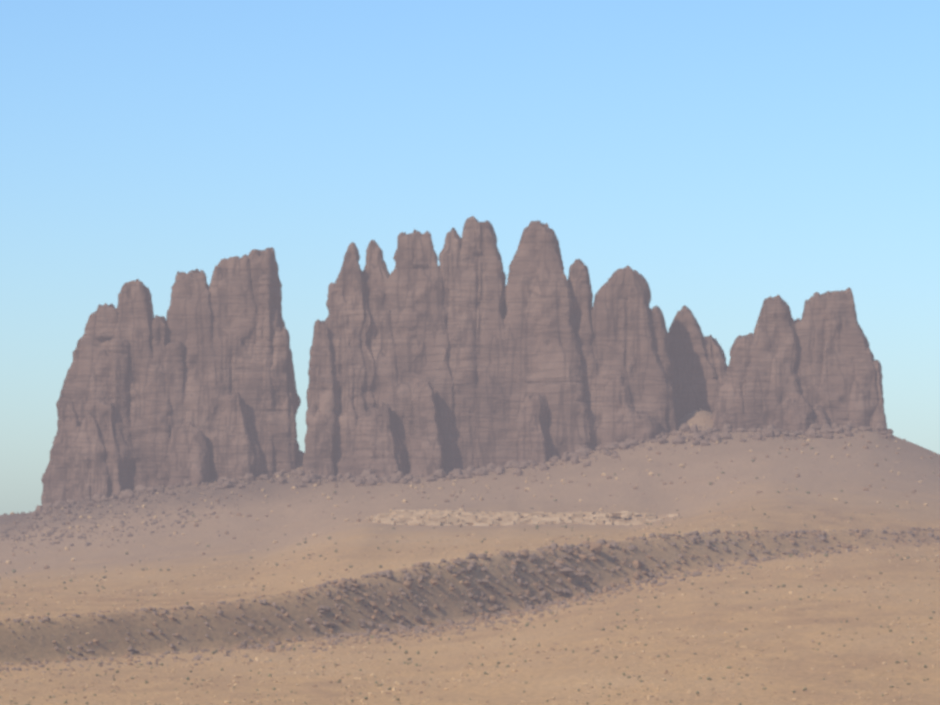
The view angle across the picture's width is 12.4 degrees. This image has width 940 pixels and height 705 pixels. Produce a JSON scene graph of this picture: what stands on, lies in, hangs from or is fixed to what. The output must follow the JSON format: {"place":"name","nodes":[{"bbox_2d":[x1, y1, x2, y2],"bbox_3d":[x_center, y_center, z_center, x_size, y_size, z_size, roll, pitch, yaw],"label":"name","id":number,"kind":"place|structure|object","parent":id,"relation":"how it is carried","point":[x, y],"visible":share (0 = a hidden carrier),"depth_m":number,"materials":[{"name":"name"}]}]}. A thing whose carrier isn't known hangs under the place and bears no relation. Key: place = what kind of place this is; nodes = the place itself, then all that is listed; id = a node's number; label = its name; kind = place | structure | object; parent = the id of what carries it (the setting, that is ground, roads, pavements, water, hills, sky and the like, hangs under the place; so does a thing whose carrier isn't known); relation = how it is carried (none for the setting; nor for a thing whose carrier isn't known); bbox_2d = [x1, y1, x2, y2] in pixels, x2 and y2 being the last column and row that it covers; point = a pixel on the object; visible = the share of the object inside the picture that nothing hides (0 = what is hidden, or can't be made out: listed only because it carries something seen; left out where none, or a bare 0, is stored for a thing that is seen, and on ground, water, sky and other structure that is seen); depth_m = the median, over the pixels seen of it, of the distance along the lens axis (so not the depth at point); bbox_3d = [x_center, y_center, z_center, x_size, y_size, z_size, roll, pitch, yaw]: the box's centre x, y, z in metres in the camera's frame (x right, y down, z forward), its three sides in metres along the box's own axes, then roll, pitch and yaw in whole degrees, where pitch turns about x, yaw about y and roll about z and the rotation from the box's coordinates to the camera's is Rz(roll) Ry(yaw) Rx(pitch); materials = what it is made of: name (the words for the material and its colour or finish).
{"place":"outdoors","nodes":[
{"label":"outdoors","id":0,"kind":"place"},
{"bbox_2d":[0,410,939,704],"bbox_3d":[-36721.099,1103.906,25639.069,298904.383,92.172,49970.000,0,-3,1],"label":"terrain","id":1,"kind":"structure","parent":0,"point":[302,516],"depth_m":1134.61,"materials":[{"name":"brown sand"}]},
{"bbox_2d":[0,482,251,551],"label":"mound stones","id":2,"kind":"object","parent":1,"relation":"on","point":[52,530],"visible":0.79,"depth_m":1897.12,"materials":[{"name":"brown stone"}]},
{"bbox_2d":[41,247,300,504],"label":"tower","id":3,"kind":"structure","parent":1,"relation":"on","point":[198,386],"depth_m":2002.99,"materials":[{"name":"brown stone"}]},
{"bbox_2d":[31,422,893,519],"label":"fallen blocks","id":4,"kind":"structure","parent":1,"relation":"on","point":[368,477],"depth_m":1970.13,"materials":[{"name":"brown stone"}]},
{"bbox_2d":[0,447,937,704],"bbox_3d":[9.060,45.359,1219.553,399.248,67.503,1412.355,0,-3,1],"label":"shrubs","id":5,"kind":"object","parent":1,"relation":"on","point":[498,662],"visible":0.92,"depth_m":946.18,"materials":[{"name":"plant"}]},
{"bbox_2d":[0,527,938,679],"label":"boulders","id":6,"kind":"object","parent":1,"relation":"on","point":[595,546],"visible":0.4,"depth_m":1143.03,"materials":[{"name":"stone"}]},
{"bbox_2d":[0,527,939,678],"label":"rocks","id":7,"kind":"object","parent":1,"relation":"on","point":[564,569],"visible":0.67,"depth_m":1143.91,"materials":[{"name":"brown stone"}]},
{"bbox_2d":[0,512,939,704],"bbox_3d":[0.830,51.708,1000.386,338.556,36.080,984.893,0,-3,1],"label":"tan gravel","id":8,"kind":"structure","parent":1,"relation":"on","point":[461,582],"depth_m":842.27,"materials":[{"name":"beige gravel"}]},
{"bbox_2d":[0,408,939,571],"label":"boulders","id":9,"kind":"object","parent":1,"relation":"on","point":[495,478],"depth_m":1875.81,"materials":[{"name":"stone"}]},
{"bbox_2d":[302,216,676,477],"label":"tower","id":10,"kind":"structure","parent":1,"relation":"on","point":[462,356],"depth_m":2003.40,"materials":[{"name":"brown stone"}]},
{"bbox_2d":[366,509,679,525],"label":"ledge blocks","id":11,"kind":"structure","parent":1,"relation":"on","point":[430,517],"depth_m":1691.95,"materials":[{"name":"beige stone"}]},
{"bbox_2d":[668,305,727,421],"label":"rock spire","id":12,"kind":"structure","parent":1,"relation":"on","point":[700,366],"depth_m":2032.05,"materials":[{"name":"brown stone"}]},
{"bbox_2d":[711,287,886,431],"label":"tower","id":13,"kind":"structure","parent":1,"relation":"on","point":[816,363],"depth_m":1994.56,"materials":[{"name":"brown stone"}]},
{"bbox_2d":[0,0,939,514],"label":"sky","id":14,"kind":"structure","parent":0,"point":[735,155],"materials":[{"name":"blue"}]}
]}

